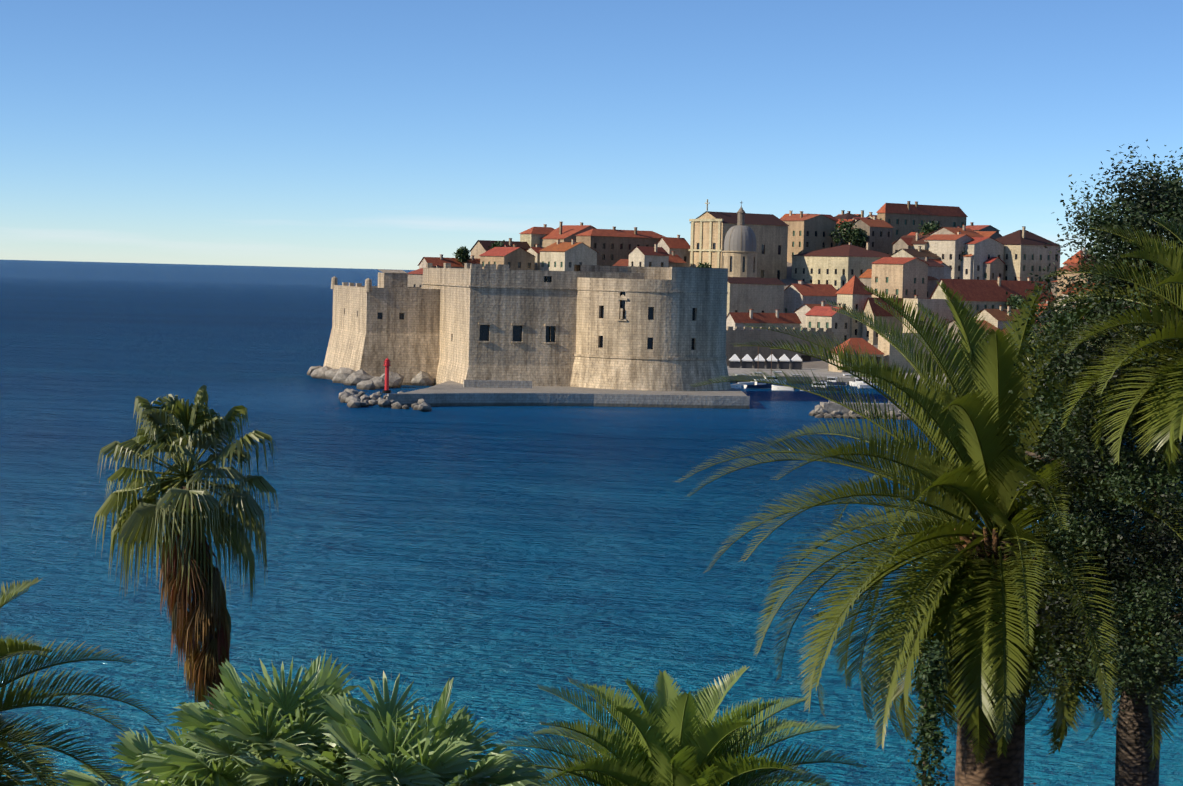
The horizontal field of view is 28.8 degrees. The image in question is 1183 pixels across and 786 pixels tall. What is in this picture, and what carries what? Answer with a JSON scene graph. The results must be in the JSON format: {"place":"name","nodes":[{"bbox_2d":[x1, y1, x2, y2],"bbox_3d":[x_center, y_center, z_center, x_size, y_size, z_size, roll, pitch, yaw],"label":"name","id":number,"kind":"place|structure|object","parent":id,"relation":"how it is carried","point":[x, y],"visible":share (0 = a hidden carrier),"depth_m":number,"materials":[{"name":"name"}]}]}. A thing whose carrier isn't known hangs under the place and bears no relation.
{"place":"outdoors","nodes":[
{"label":"outdoors","id":0,"kind":"place"},
{"bbox_2d":[387,380,749,408],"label":"pier","id":1,"kind":"structure","parent":0,"point":[490,393],"depth_m":389.20,"materials":[{"name":"concrete"}]},
{"bbox_2d":[382,357,390,392],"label":"lighthouse beacon","id":2,"kind":"object","parent":1,"relation":"on","point":[386,365],"visible":1,"depth_m":378.63,"materials":[{"name":"red paint"}]},
{"bbox_2d":[0,260,1182,785],"bbox_3d":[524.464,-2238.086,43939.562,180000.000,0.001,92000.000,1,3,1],"label":"sea","id":3,"kind":"structure","parent":0,"point":[498,564],"depth_m":191.09,"materials":[{"name":"liquid"}]},
{"bbox_2d":[307,366,433,389],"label":"shoreline rocks","id":4,"kind":"object","parent":3,"relation":"in","point":[360,379],"visible":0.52,"depth_m":441.37,"materials":[{"name":"grey stone"}]},
{"bbox_2d":[339,388,431,411],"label":"breakwater rocks","id":5,"kind":"object","parent":3,"relation":"in","point":[352,398],"visible":0.81,"depth_m":369.90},
{"bbox_2d":[323,263,730,390],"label":"fortress","id":6,"kind":"structure","parent":3,"relation":"in","point":[628,328],"depth_m":416.21,"materials":[{"name":"stone"}]},
{"bbox_2d":[730,383,740,388],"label":"boat","id":7,"kind":"object","parent":3,"relation":"on","point":[736,386],"visible":0.27,"depth_m":461.80,"materials":[{"name":"blue paint"}]},
{"bbox_2d":[736,381,754,385],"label":"boat","id":8,"kind":"object","parent":3,"relation":"on","point":[745,383],"visible":0.21,"depth_m":473.48,"materials":[{"name":"white paint"}]},
{"bbox_2d":[750,346,763,373],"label":"boat","id":9,"kind":"object","parent":3,"relation":"on","point":[758,358],"visible":0.15,"depth_m":500.15,"materials":[{"name":"white paint"}]},
{"bbox_2d":[744,379,772,388],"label":"boat","id":10,"kind":"object","parent":3,"relation":"on","point":[759,385],"visible":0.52,"depth_m":463.98,"materials":[{"name":"blue paint"}]},
{"bbox_2d":[750,352,785,384],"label":"boat","id":11,"kind":"object","parent":3,"relation":"on","point":[775,379],"visible":0.42,"depth_m":482.73,"materials":[{"name":"white paint"}]},
{"bbox_2d":[772,385,794,390],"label":"boat","id":12,"kind":"object","parent":3,"relation":"on","point":[779,388],"visible":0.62,"depth_m":458.21,"materials":[{"name":"white paint"}]},
{"bbox_2d":[800,382,841,391],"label":"boat","id":13,"kind":"object","parent":3,"relation":"on","point":[822,383],"visible":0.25,"depth_m":459.75,"materials":[{"name":"white paint"}]},
{"bbox_2d":[820,377,846,385],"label":"boat","id":14,"kind":"object","parent":3,"relation":"on","point":[833,380],"visible":0.44,"depth_m":485.37,"materials":[{"name":"white paint"}]},
{"bbox_2d":[849,378,867,386],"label":"boat","id":15,"kind":"object","parent":3,"relation":"on","point":[856,382],"visible":0.35,"depth_m":484.27,"materials":[{"name":"white paint"}]},
{"bbox_2d":[809,399,922,419],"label":"rocks","id":16,"kind":"object","parent":3,"relation":"in","point":[829,408],"visible":0.38,"depth_m":373.38,"materials":[{"name":"grey stone"}]},
{"bbox_2d":[858,350,882,388],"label":"boat","id":17,"kind":"object","parent":3,"relation":"on","point":[865,386],"visible":0.4,"depth_m":475.93,"materials":[{"name":"white paint"}]},
{"bbox_2d":[0,0,1182,269],"label":"sky","id":18,"kind":"structure","parent":0,"point":[355,134],"materials":[{"name":"blue"}]},
{"bbox_2d":[752,250,1060,368],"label":"town hill terrain","id":19,"kind":"structure","parent":0,"point":[788,281],"depth_m":564.57,"materials":[{"name":"beige stone"}]},
{"bbox_2d":[454,219,1028,308],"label":"town trees","id":20,"kind":"object","parent":19,"relation":"on","point":[856,237],"visible":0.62,"depth_m":654.58,"materials":[{"name":"green plant"}]},
{"bbox_2d":[407,199,1154,372],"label":"houses","id":21,"kind":"structure","parent":19,"relation":"on","point":[778,246],"depth_m":627.56,"materials":[{"name":"stone"}]},
{"bbox_2d":[408,201,1175,353],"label":"roofs","id":22,"kind":"structure","parent":21,"relation":"on","point":[979,290],"depth_m":628.20,"materials":[{"name":"tile"}]},
{"bbox_2d":[727,366,1169,389],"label":"harbour quay","id":23,"kind":"structure","parent":0,"point":[822,373],"depth_m":503.52,"materials":[{"name":"stone"}]},
{"bbox_2d":[729,354,802,369],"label":"market tents","id":24,"kind":"object","parent":23,"relation":"on","point":[746,360],"visible":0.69,"depth_m":529.26,"materials":[{"name":"white fabric"}]},
{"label":"garden ground","id":25,"kind":"structure","parent":0,"visible":0},
{"bbox_2d":[0,577,165,785],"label":"date palm","id":26,"kind":"object","parent":25,"relation":"on","point":[10,647],"visible":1,"depth_m":25.82,"materials":[{"name":"green plant"}]},
{"bbox_2d":[56,725,301,785],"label":"fan palm","id":27,"kind":"object","parent":25,"relation":"on","point":[132,747],"visible":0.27,"depth_m":30.28,"materials":[{"name":"green plant"}]},
{"bbox_2d":[91,385,278,708],"bbox_3d":[-8.171,6.316,45.897,3.655,12.972,3.859,1,3,1],"label":"washingtonia palm","id":28,"kind":"object","parent":25,"relation":"on","point":[192,582],"visible":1,"depth_m":45.35,"materials":[{"name":"green plant"}]},
{"bbox_2d":[129,650,377,785],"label":"fan palm","id":29,"kind":"object","parent":25,"relation":"on","point":[238,723],"visible":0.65,"depth_m":29.17,"materials":[{"name":"green plant"}]},
{"bbox_2d":[266,670,547,785],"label":"fan palm","id":30,"kind":"object","parent":25,"relation":"on","point":[438,750],"visible":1,"depth_m":28.22,"materials":[{"name":"green plant"}]},
{"bbox_2d":[497,665,865,785],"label":"young palm","id":31,"kind":"object","parent":25,"relation":"on","point":[684,740],"visible":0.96,"depth_m":30.33,"materials":[{"name":"green plant"}]},
{"bbox_2d":[675,281,1182,785],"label":"canary palm","id":32,"kind":"object","parent":25,"relation":"on","point":[965,587],"visible":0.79,"depth_m":38.31,"materials":[{"name":"green plant"}]},
{"bbox_2d":[907,637,954,785],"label":"young cypress tree","id":33,"kind":"object","parent":25,"relation":"on","point":[926,727],"visible":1,"depth_m":35.47,"materials":[{"name":"green plant"}]},
{"bbox_2d":[996,139,1182,785],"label":"conifer tree","id":34,"kind":"object","parent":25,"relation":"on","point":[1156,585],"visible":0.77,"depth_m":36.46,"materials":[{"name":"green plant"}]},
{"bbox_2d":[1034,214,1182,477],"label":"canary palm","id":35,"kind":"object","parent":25,"relation":"on","point":[1168,419],"visible":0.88,"depth_m":34.78,"materials":[{"name":"green plant"}]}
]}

